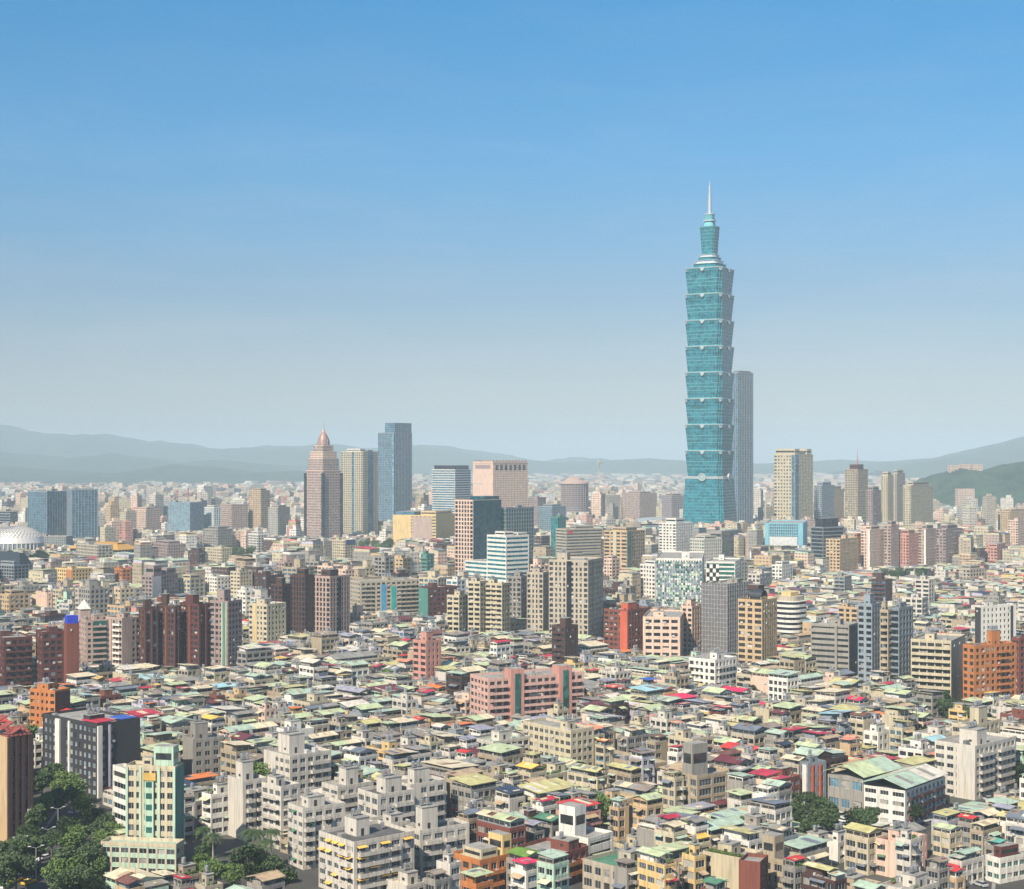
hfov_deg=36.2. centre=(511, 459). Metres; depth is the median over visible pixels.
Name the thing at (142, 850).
window
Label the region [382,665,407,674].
house
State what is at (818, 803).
tree
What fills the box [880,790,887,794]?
window
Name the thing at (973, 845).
window
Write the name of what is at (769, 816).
window
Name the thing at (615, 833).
window
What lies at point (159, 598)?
apartment block
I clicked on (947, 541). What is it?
residential tower
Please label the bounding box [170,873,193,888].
house
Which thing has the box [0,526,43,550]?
arena
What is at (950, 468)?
apartment block
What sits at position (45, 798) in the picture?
tree
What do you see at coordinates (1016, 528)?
apartment block
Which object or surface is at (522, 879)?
window
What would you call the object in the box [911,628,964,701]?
apartment block
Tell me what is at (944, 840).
window
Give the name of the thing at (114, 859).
window
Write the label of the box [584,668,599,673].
house
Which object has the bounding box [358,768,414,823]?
apartment block
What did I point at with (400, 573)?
apartment block
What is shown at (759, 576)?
apartment block
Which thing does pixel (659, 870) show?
window
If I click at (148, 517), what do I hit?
office building
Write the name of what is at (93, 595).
apartment block
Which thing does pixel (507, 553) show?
office building
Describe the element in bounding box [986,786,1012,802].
house
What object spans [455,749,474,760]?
house
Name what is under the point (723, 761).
house
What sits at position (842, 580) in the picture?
apartment block
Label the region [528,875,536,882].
window
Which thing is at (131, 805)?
window
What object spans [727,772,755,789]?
house
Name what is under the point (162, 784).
window
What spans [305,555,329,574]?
apartment block
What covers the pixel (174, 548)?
office building
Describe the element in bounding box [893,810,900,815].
window
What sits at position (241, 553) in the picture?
tree
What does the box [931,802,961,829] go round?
house
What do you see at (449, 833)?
window
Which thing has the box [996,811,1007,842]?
house
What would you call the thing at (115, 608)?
apartment block
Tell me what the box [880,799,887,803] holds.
window
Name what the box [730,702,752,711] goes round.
house
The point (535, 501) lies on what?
apartment block
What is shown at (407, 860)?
window
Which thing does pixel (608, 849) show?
window
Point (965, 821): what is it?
house
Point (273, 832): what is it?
palm tree
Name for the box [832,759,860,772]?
house
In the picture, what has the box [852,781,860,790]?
window
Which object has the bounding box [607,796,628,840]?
house
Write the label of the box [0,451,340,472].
mountain
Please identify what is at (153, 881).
house
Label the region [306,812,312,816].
window
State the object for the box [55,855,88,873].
tree
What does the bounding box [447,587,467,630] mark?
apartment block
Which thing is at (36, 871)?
car
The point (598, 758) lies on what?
window
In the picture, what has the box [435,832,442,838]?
window
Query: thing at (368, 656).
house
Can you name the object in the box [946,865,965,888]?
house
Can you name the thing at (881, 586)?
apartment block
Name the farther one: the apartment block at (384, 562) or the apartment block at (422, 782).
the apartment block at (384, 562)
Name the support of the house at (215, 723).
on the ground
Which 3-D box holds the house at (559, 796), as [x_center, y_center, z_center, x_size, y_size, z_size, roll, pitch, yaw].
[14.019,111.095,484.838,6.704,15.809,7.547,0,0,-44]
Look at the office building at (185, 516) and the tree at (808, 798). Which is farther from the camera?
the office building at (185, 516)
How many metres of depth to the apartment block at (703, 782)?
523.85 m
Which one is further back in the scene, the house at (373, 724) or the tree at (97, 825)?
the house at (373, 724)
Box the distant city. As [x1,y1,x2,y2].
[0,472,1023,644]
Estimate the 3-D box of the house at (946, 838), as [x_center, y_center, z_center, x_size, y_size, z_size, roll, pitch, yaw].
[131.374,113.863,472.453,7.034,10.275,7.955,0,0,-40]
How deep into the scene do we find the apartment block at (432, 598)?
1075.67 m
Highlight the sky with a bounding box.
[0,0,1023,463]
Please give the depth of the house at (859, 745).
602.96 m
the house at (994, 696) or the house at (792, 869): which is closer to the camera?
the house at (792, 869)
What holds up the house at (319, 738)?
on the ground
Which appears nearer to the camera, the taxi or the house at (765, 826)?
the taxi
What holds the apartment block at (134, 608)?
on the ground
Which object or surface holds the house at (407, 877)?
on the ground
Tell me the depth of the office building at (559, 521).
1764.92 m
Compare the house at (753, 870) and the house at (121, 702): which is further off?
the house at (121, 702)
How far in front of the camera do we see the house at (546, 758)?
563.01 m
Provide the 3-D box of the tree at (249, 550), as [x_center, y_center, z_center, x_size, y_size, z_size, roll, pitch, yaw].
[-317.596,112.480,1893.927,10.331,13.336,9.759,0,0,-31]
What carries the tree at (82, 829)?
on the ground
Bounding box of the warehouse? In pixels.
[823,755,903,814]
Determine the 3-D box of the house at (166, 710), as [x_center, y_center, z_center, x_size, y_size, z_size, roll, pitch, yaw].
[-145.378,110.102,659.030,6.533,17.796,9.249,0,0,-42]
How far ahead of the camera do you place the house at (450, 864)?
411.35 m
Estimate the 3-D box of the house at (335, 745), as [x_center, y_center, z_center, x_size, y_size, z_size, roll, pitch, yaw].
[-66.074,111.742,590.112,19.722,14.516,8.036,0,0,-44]
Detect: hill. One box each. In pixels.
[0,464,305,484]
[412,458,926,475]
[827,436,1023,477]
[916,461,1023,505]
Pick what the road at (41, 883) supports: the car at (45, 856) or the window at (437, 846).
the car at (45, 856)
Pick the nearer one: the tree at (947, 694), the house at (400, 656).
the tree at (947, 694)
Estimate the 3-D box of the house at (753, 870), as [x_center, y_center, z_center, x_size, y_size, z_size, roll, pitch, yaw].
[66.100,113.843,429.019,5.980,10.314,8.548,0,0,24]
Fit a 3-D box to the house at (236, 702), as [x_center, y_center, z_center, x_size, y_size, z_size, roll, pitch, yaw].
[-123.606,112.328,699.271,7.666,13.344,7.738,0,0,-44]
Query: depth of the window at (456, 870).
411.17 m
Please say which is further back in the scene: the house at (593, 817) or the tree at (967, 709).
the tree at (967, 709)
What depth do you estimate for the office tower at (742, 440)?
2490.74 m
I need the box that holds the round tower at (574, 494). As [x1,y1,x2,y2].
[560,477,589,512]
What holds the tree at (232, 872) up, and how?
on the ground
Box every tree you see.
[0,838,22,862]
[0,853,16,888]
[3,851,36,888]
[11,833,34,854]
[15,824,43,858]
[24,803,45,825]
[26,724,38,737]
[29,835,50,867]
[33,768,51,794]
[33,792,53,825]
[40,763,64,789]
[40,857,61,886]
[43,828,64,858]
[47,788,69,819]
[48,871,80,888]
[49,769,80,792]
[52,845,76,869]
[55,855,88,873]
[56,816,82,833]
[58,831,83,850]
[66,779,87,817]
[67,824,88,847]
[67,864,95,888]
[71,793,97,820]
[73,845,99,867]
[80,806,104,838]
[80,876,108,888]
[83,838,105,874]
[87,820,108,834]
[88,855,108,886]
[91,829,113,840]
[94,812,115,826]
[105,821,124,834]
[192,853,211,871]
[193,826,213,842]
[194,841,216,855]
[198,857,224,879]
[200,833,224,857]
[221,862,245,885]
[228,842,262,880]
[237,551,246,554]
[237,828,266,863]
[241,861,262,880]
[245,548,253,553]
[247,848,270,872]
[253,761,270,776]
[257,839,276,870]
[259,828,282,853]
[260,853,286,870]
[278,867,297,886]
[358,540,365,545]
[364,538,370,546]
[382,668,391,672]
[594,790,613,826]
[749,685,759,690]
[790,799,808,821]
[792,792,802,801]
[797,819,817,833]
[801,791,820,811]
[808,796,838,829]
[816,806,840,833]
[844,806,866,825]
[852,808,877,826]
[866,806,881,821]
[884,568,892,575]
[893,569,901,578]
[908,803,924,821]
[935,698,953,717]
[941,690,951,699]
[941,699,958,718]
[964,704,973,717]
[1012,762,1023,787]
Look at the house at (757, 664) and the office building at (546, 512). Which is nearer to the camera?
the house at (757, 664)
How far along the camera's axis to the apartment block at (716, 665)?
774.43 m
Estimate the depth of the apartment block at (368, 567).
1258.94 m
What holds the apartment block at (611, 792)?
on the ground
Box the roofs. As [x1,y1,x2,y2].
[0,610,1023,797]
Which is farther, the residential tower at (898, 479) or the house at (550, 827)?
the residential tower at (898, 479)
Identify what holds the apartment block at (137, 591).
on the ground
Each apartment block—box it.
[0,582,14,592]
[0,626,31,685]
[0,714,32,844]
[1,575,9,583]
[11,611,39,624]
[15,579,38,592]
[30,677,69,726]
[32,607,65,622]
[36,586,51,607]
[36,621,63,686]
[43,582,56,608]
[43,707,139,797]
[53,584,75,608]
[55,564,91,581]
[56,577,78,587]
[56,588,71,609]
[58,591,74,598]
[59,596,74,611]
[64,614,78,682]
[75,578,100,610]
[77,600,107,665]
[79,577,108,616]
[80,579,84,586]
[101,578,113,593]
[105,609,138,664]
[107,597,142,615]
[109,594,114,603]
[113,763,125,827]
[114,564,130,581]
[115,581,134,603]
[120,579,140,596]
[125,744,183,838]
[131,604,142,611]
[133,596,142,602]
[137,600,161,606]
[139,595,157,669]
[142,565,177,597]
[157,590,180,668]
[157,594,161,601]
[170,599,179,604]
[178,574,204,595]
[180,590,210,667]
[183,716,221,777]
[199,596,212,602]
[205,571,229,594]
[210,585,241,666]
[228,753,266,840]
[230,567,252,594]
[237,585,254,618]
[249,488,269,527]
[249,595,285,641]
[250,586,270,602]
[254,568,283,595]
[258,565,281,573]
[260,768,299,849]
[264,726,330,792]
[271,577,290,634]
[276,555,293,569]
[282,556,313,582]
[288,788,344,869]
[290,568,314,632]
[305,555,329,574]
[315,569,349,633]
[317,562,342,574]
[317,807,413,888]
[322,760,371,814]
[329,560,346,564]
[330,536,355,558]
[337,565,357,575]
[350,568,380,578]
[350,573,418,612]
[350,603,376,622]
[353,560,374,575]
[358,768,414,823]
[369,805,409,827]
[375,550,393,577]
[381,608,416,619]
[391,567,408,577]
[394,552,410,576]
[402,760,445,822]
[406,798,468,876]
[413,627,440,679]
[418,568,446,575]
[419,568,452,585]
[419,579,457,615]
[421,548,433,570]
[446,573,465,593]
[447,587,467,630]
[452,830,510,888]
[459,571,478,577]
[461,578,470,593]
[468,574,486,632]
[470,663,583,721]
[473,571,483,579]
[485,575,509,633]
[508,569,526,617]
[512,831,587,884]
[523,714,593,765]
[527,565,548,631]
[528,495,545,525]
[530,556,548,570]
[549,549,602,637]
[552,614,577,663]
[583,842,639,888]
[594,749,666,785]
[602,788,632,827]
[603,579,629,593]
[603,581,612,587]
[603,593,634,619]
[604,600,649,650]
[612,589,639,599]
[613,584,625,594]
[622,578,634,593]
[628,594,656,602]
[639,596,659,608]
[640,560,655,597]
[652,603,663,608]
[659,517,692,551]
[682,596,700,655]
[682,740,727,804]
[689,647,736,686]
[703,835,761,888]
[738,584,776,665]
[748,568,771,586]
[762,831,801,887]
[772,560,792,579]
[777,591,806,634]
[800,749,825,804]
[811,614,857,675]
[826,533,857,570]
[827,822,845,863]
[834,570,851,592]
[838,600,857,621]
[858,589,880,683]
[862,763,948,825]
[863,718,888,751]
[871,569,892,603]
[876,820,924,877]
[880,597,891,680]
[888,598,912,681]
[905,590,928,620]
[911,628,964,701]
[915,573,934,601]
[935,721,1015,799]
[947,465,959,472]
[952,700,999,735]
[955,489,974,507]
[956,564,984,578]
[959,464,969,469]
[963,625,1016,701]
[970,464,982,470]
[983,589,1004,603]
[985,542,1009,561]
[998,509,1023,530]
[1008,517,1023,545]
[1012,636,1023,694]
[1018,599,1023,619]
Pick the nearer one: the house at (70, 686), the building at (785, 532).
the house at (70, 686)
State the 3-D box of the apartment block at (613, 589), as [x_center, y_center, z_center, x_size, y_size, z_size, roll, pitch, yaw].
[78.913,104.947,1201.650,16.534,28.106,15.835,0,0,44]
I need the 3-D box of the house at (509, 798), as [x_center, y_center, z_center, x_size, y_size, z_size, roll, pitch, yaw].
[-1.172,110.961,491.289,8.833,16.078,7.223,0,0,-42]
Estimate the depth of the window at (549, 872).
397.74 m
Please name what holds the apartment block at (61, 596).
on the ground
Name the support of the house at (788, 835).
on the ground
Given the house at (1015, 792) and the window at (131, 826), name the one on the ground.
the house at (1015, 792)
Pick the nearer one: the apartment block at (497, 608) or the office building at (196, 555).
the apartment block at (497, 608)
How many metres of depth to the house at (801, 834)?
474.29 m
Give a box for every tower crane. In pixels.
[170,490,190,497]
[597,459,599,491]
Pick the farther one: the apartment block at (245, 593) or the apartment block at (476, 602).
the apartment block at (245, 593)
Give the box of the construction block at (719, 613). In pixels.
[701,575,752,652]
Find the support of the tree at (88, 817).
on the ground
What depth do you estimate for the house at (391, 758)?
556.30 m
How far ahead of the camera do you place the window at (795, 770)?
544.84 m
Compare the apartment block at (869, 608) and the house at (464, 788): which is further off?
the apartment block at (869, 608)
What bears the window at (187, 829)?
in the house at (189, 816)
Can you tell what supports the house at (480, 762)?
on the ground
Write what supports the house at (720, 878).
on the ground
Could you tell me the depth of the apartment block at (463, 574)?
1208.75 m
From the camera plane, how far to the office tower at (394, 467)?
2613.59 m
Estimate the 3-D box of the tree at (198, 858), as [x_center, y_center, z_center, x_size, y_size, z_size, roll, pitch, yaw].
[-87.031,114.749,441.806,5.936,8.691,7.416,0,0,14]
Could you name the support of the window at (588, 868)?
in the apartment block at (598, 871)
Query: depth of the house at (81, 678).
753.25 m
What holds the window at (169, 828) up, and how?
in the apartment block at (154, 796)
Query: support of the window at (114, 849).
in the shop building at (148, 854)
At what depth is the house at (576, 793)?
487.88 m
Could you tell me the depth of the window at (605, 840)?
456.40 m
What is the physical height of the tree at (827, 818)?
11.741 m
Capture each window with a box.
[112,847,118,851]
[112,857,118,861]
[115,781,124,788]
[115,792,124,799]
[115,802,124,810]
[115,813,124,820]
[121,848,127,852]
[121,857,127,862]
[129,770,133,775]
[129,781,133,786]
[129,792,133,797]
[129,803,133,808]
[129,824,133,829]
[130,848,136,852]
[130,858,136,862]
[140,848,145,853]
[140,858,145,863]
[149,849,155,853]
[149,858,155,863]
[158,849,164,853]
[158,859,164,863]
[160,771,164,776]
[160,782,164,787]
[160,793,164,798]
[160,804,164,809]
[160,815,164,820]
[160,825,164,831]
[167,771,172,776]
[167,782,172,787]
[167,793,172,798]
[167,804,172,809]
[167,815,172,820]
[167,826,172,831]
[167,849,173,854]
[167,859,173,864]
[185,806,191,811]
[185,826,191,831]
[190,878,199,884]
[203,807,209,812]
[212,797,221,803]
[212,807,221,813]
[212,817,221,823]
[212,827,221,832]
[246,784,252,788]
[246,794,252,798]
[246,803,252,807]
[246,812,252,817]
[246,822,252,826]
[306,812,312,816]
[335,818,341,822]
[357,868,364,873]
[369,844,376,849]
[369,854,376,859]
[369,876,376,881]
[380,852,387,857]
[380,863,387,868]
[389,797,394,803]
[392,839,399,844]
[392,850,399,855]
[392,861,399,866]
[403,847,410,853]
[403,858,410,862]
[421,787,426,792]
[423,834,430,839]
[423,845,430,850]
[423,867,430,872]
[426,884,433,888]
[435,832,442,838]
[435,843,442,848]
[435,854,442,859]
[446,831,453,836]
[446,841,453,846]
[452,867,458,874]
[452,879,458,886]
[458,829,465,834]
[458,839,465,845]
[465,792,470,798]
[470,823,475,829]
[470,833,475,840]
[475,465,525,469]
[478,825,483,832]
[478,836,483,842]
[491,862,495,869]
[500,860,504,866]
[503,803,508,808]
[511,832,516,838]
[513,876,524,882]
[519,830,523,836]
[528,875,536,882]
[535,834,542,839]
[539,867,543,873]
[545,830,550,836]
[547,869,551,875]
[555,868,559,875]
[562,866,566,873]
[586,865,591,873]
[586,878,591,886]
[590,838,610,845]
[590,848,610,855]
[595,867,600,875]
[595,880,600,888]
[596,755,602,761]
[604,869,609,877]
[610,809,617,816]
[610,820,617,826]
[610,830,617,837]
[619,746,626,751]
[629,874,635,880]
[631,817,636,823]
[632,777,639,782]
[639,810,645,815]
[639,862,645,868]
[639,874,645,880]
[647,744,654,749]
[648,864,653,871]
[648,876,653,883]
[656,867,662,873]
[656,879,662,885]
[666,867,674,873]
[666,881,674,885]
[676,781,681,786]
[676,800,681,805]
[684,859,693,867]
[684,870,693,879]
[690,779,694,785]
[690,788,694,795]
[696,860,703,867]
[696,872,703,879]
[696,883,702,888]
[700,778,710,785]
[700,788,710,795]
[700,797,710,802]
[714,776,724,783]
[714,785,724,793]
[714,795,724,800]
[767,814,773,820]
[775,864,779,871]
[775,876,779,882]
[784,871,792,877]
[784,882,792,888]
[791,767,797,772]
[804,877,808,884]
[811,880,816,886]
[819,882,824,888]
[827,883,832,888]
[831,778,838,786]
[831,797,838,806]
[836,882,844,888]
[841,780,849,788]
[841,799,849,808]
[847,839,854,846]
[847,850,854,857]
[847,861,854,867]
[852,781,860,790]
[852,801,860,809]
[858,842,866,849]
[858,853,866,860]
[858,866,866,871]
[868,788,875,792]
[868,797,875,802]
[870,853,874,860]
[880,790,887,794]
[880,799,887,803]
[893,792,900,796]
[893,801,900,805]
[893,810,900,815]
[928,871,937,878]
[933,835,939,841]
[933,846,939,852]
[940,871,947,878]
[940,882,947,888]
[942,837,948,843]
[942,848,948,854]
[950,882,954,888]
[961,827,969,832]
[963,837,969,842]
[972,834,981,841]
[972,844,981,851]
[1007,836,1013,841]
[1016,838,1022,844]
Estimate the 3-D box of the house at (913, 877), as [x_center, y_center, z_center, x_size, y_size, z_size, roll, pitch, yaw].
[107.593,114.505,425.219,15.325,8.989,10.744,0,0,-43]
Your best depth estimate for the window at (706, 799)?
522.82 m
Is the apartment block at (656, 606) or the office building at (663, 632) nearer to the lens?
the office building at (663, 632)
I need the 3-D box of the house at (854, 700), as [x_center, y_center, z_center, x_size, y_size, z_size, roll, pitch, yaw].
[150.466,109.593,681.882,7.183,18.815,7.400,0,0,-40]
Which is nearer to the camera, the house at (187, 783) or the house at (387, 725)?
the house at (187, 783)
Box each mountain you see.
[0,425,607,473]
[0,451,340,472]
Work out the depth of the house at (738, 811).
487.76 m
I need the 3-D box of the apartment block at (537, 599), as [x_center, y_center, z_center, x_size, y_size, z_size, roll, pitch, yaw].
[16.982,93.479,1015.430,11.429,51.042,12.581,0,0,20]
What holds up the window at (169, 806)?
in the apartment block at (154, 796)
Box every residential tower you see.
[341,449,377,535]
[774,449,812,519]
[814,482,833,518]
[834,486,843,521]
[845,449,867,522]
[854,533,860,562]
[861,525,883,569]
[866,486,880,524]
[881,472,892,522]
[884,521,898,566]
[892,470,904,521]
[899,529,918,566]
[903,481,932,525]
[918,524,936,565]
[936,524,961,564]
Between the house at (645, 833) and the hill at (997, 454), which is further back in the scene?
the hill at (997, 454)
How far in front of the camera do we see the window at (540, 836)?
461.22 m
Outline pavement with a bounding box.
[1,799,995,888]
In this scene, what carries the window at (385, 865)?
in the apartment block at (358, 850)
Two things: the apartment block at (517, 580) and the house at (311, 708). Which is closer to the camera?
the house at (311, 708)
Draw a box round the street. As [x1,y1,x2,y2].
[917,799,985,833]
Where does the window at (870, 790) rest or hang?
in the apartment block at (894, 795)
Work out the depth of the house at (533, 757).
554.59 m
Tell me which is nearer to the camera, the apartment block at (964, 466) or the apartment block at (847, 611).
the apartment block at (847, 611)
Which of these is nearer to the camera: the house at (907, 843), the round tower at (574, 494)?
the house at (907, 843)
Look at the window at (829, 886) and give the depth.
407.77 m
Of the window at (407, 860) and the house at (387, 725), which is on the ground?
the house at (387, 725)
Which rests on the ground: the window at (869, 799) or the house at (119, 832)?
the house at (119, 832)
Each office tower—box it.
[304,421,342,537]
[378,423,411,520]
[455,496,500,572]
[731,371,752,523]
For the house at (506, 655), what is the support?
on the ground
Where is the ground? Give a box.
[33,546,1023,888]
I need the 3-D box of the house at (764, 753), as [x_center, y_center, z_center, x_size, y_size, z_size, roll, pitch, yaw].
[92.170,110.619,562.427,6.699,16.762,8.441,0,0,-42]
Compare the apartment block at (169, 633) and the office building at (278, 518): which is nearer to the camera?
the apartment block at (169, 633)
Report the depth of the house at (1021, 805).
514.15 m
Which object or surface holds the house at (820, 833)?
on the ground
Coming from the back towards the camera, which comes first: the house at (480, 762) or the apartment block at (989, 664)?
the apartment block at (989, 664)
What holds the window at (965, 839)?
in the house at (965, 821)
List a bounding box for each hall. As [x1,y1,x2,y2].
[68,541,133,552]
[638,517,665,528]
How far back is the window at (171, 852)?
446.43 m
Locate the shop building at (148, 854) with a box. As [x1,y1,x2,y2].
[101,836,183,873]
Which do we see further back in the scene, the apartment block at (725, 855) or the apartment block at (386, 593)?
the apartment block at (386, 593)
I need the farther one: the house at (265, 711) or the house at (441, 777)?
the house at (265, 711)
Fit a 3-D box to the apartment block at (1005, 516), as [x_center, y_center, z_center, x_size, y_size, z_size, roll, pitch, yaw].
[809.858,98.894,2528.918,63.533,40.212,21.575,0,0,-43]
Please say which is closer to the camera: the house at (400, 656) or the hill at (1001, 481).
the house at (400, 656)
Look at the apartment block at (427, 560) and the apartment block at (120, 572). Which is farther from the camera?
the apartment block at (120, 572)
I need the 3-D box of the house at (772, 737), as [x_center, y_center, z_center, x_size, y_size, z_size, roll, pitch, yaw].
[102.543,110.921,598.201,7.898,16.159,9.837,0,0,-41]
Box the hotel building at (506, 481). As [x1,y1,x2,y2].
[473,460,527,507]
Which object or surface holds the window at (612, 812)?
in the house at (618, 818)
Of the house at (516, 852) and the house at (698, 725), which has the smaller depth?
the house at (516, 852)
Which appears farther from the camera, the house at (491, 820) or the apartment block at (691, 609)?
the apartment block at (691, 609)
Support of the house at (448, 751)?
on the ground
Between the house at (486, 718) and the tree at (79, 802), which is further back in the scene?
the house at (486, 718)
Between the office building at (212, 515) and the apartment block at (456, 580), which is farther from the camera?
the office building at (212, 515)
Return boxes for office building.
[0,511,17,523]
[0,552,32,579]
[0,589,29,612]
[28,488,66,534]
[42,532,72,546]
[67,486,97,537]
[76,540,112,557]
[134,507,159,529]
[152,540,185,557]
[168,501,203,531]
[188,548,204,564]
[203,526,231,549]
[204,505,220,527]
[205,544,231,562]
[220,502,247,528]
[248,531,266,554]
[268,505,289,535]
[393,510,454,546]
[432,457,470,512]
[465,531,528,581]
[501,503,533,556]
[538,504,565,530]
[551,513,565,556]
[556,525,602,557]
[556,801,612,856]
[604,526,644,568]
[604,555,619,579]
[622,491,656,519]
[643,607,684,656]
[656,548,703,607]
[662,493,683,520]
[690,535,721,563]
[697,529,741,556]
[706,552,740,581]
[741,558,747,580]
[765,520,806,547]
[811,518,843,556]
[975,601,1015,642]
[986,842,1023,883]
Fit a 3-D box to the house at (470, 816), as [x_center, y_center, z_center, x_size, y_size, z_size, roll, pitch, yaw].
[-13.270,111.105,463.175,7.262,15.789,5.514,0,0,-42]
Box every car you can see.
[31,868,40,874]
[36,854,50,860]
[921,817,930,822]
[972,880,988,887]
[983,795,993,799]
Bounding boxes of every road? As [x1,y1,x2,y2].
[0,802,94,888]
[965,855,991,888]
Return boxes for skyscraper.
[683,181,736,526]
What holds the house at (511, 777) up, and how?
on the ground
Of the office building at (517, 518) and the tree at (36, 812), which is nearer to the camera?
the tree at (36, 812)
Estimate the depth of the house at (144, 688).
714.07 m
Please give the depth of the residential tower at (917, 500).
2283.61 m
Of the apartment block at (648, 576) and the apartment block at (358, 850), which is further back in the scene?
the apartment block at (648, 576)
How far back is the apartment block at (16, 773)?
486.70 m
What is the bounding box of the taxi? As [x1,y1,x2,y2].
[21,878,36,885]
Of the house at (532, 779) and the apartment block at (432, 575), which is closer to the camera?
the house at (532, 779)
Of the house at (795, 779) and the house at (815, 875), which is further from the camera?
the house at (795, 779)
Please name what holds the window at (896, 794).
in the apartment block at (894, 795)
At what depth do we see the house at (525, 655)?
864.68 m
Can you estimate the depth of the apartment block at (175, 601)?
1055.01 m
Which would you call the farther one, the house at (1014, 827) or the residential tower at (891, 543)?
the residential tower at (891, 543)
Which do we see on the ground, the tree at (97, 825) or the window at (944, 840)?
the tree at (97, 825)
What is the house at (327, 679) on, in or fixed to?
on the ground
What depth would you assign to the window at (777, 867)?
437.58 m
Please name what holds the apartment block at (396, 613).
on the ground
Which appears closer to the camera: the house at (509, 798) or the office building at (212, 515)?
the house at (509, 798)
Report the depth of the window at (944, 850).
469.91 m
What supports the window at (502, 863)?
in the apartment block at (492, 854)
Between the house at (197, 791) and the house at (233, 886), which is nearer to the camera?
the house at (233, 886)
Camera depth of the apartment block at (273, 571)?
1256.46 m
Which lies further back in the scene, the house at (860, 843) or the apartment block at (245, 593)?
the apartment block at (245, 593)
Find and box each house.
[58,683,75,688]
[66,671,96,688]
[91,675,108,683]
[100,694,134,708]
[102,786,112,807]
[103,867,169,888]
[113,663,150,677]
[114,828,124,835]
[115,873,144,888]
[138,685,151,695]
[144,695,159,709]
[149,683,161,690]
[151,868,176,888]
[154,704,175,715]
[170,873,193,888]
[174,857,201,888]
[176,685,190,693]
[177,663,201,676]
[184,767,217,786]
[184,779,201,792]
[184,793,194,835]
[184,800,185,843]
[185,782,206,833]
[195,865,222,888]
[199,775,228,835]
[202,714,225,733]
[205,699,228,705]
[218,721,278,738]
[226,698,243,706]
[226,884,251,888]
[228,667,249,681]
[245,688,263,696]
[246,870,285,888]
[255,697,275,721]
[268,741,277,748]
[274,656,286,661]
[280,832,287,853]
[284,703,302,713]
[291,647,319,654]
[293,675,311,684]
[303,702,338,714]
[304,786,321,793]
[307,730,348,744]
[312,675,337,686]
[317,738,361,750]
[324,650,376,662]
[334,683,373,698]
[334,765,381,779]
[337,674,352,685]
[341,745,377,766]
[352,716,381,734]
[352,762,373,785]
[367,697,391,709]
[367,761,386,773]
[371,772,381,785]
[378,720,399,732]
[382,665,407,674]
[382,748,408,772]
[386,861,422,888]
[392,762,415,775]
[396,654,407,659]
[412,716,429,728]
[421,759,479,778]
[423,868,450,888]
[424,692,455,708]
[429,774,446,813]
[431,723,450,731]
[436,742,461,759]
[436,844,461,888]
[441,652,452,660]
[444,767,484,818]
[449,773,498,817]
[455,713,495,726]
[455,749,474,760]
[456,808,479,842]
[458,735,478,748]
[460,755,488,769]
[460,867,493,888]
[464,792,491,810]
[465,800,479,809]
[470,647,489,652]
[475,809,526,848]
[483,757,517,780]
[484,797,494,809]
[486,760,515,769]
[493,785,525,812]
[494,720,510,728]
[494,775,502,786]
[497,650,512,660]
[502,770,521,786]
[506,846,540,888]
[507,811,528,818]
[508,857,537,888]
[514,653,537,661]
[515,761,545,780]
[517,663,530,669]
[517,778,578,803]
[519,776,546,787]
[519,802,533,814]
[523,748,542,767]
[523,802,536,819]
[525,817,546,842]
[532,795,556,814]
[534,812,558,837]
[535,660,559,668]
[537,848,571,888]
[540,755,553,767]
[541,756,570,780]
[546,791,570,808]
[556,797,601,828]
[564,656,583,667]
[564,785,598,808]
[566,762,610,791]
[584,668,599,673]
[595,723,614,747]
[595,738,614,773]
[603,684,626,693]
[606,762,643,787]
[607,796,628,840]
[611,780,660,796]
[611,858,638,888]
[613,828,636,849]
[617,678,631,687]
[617,724,650,752]
[628,747,655,786]
[629,791,664,833]
[629,840,641,848]
[636,846,677,888]
[637,814,682,846]
[640,677,656,684]
[644,781,656,791]
[646,733,667,760]
[651,841,703,888]
[653,786,661,794]
[654,819,688,846]
[655,813,681,828]
[657,762,682,786]
[660,770,685,808]
[663,806,699,814]
[665,809,700,814]
[667,744,682,764]
[669,720,684,732]
[672,811,702,821]
[676,702,691,715]
[680,835,708,888]
[681,814,710,839]
[682,801,715,814]
[686,720,712,732]
[687,831,710,851]
[700,877,729,888]
[703,815,746,847]
[706,805,747,818]
[707,799,726,810]
[709,876,727,886]
[710,705,733,714]
[713,754,752,772]
[714,736,746,749]
[719,824,764,850]
[726,788,751,808]
[727,765,750,797]
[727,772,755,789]
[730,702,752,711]
[736,715,761,724]
[736,807,775,825]
[739,853,767,888]
[743,778,758,791]
[747,764,775,773]
[748,768,791,787]
[748,796,792,831]
[749,658,769,668]
[752,779,777,798]
[757,747,780,760]
[760,820,778,832]
[761,778,792,802]
[764,728,793,747]
[767,824,797,841]
[770,709,791,721]
[771,760,800,797]
[773,740,792,759]
[780,754,805,774]
[780,855,805,888]
[784,835,829,871]
[788,689,813,698]
[792,821,800,832]
[793,832,810,837]
[801,861,846,888]
[805,714,816,723]
[806,695,833,707]
[807,824,832,838]
[810,856,827,872]
[817,718,837,733]
[819,734,841,748]
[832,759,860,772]
[835,721,851,741]
[840,737,859,757]
[843,734,863,755]
[843,822,884,875]
[845,867,880,888]
[846,696,868,704]
[848,711,873,744]
[852,879,887,888]
[870,666,889,682]
[871,821,892,834]
[880,864,937,888]
[882,685,917,703]
[889,719,914,750]
[893,821,922,878]
[894,675,917,692]
[901,822,926,859]
[909,701,923,711]
[915,689,943,718]
[926,856,949,888]
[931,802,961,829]
[931,822,964,857]
[945,795,949,807]
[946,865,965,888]
[948,846,983,885]
[949,801,987,815]
[958,813,978,846]
[970,818,1004,854]
[972,808,999,823]
[983,691,1000,705]
[984,836,1009,857]
[985,796,1020,816]
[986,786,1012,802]
[992,800,1018,816]
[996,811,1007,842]
[1005,808,1023,847]
[1009,783,1019,798]
[1010,797,1023,809]
[1020,773,1023,799]
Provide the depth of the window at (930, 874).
431.22 m

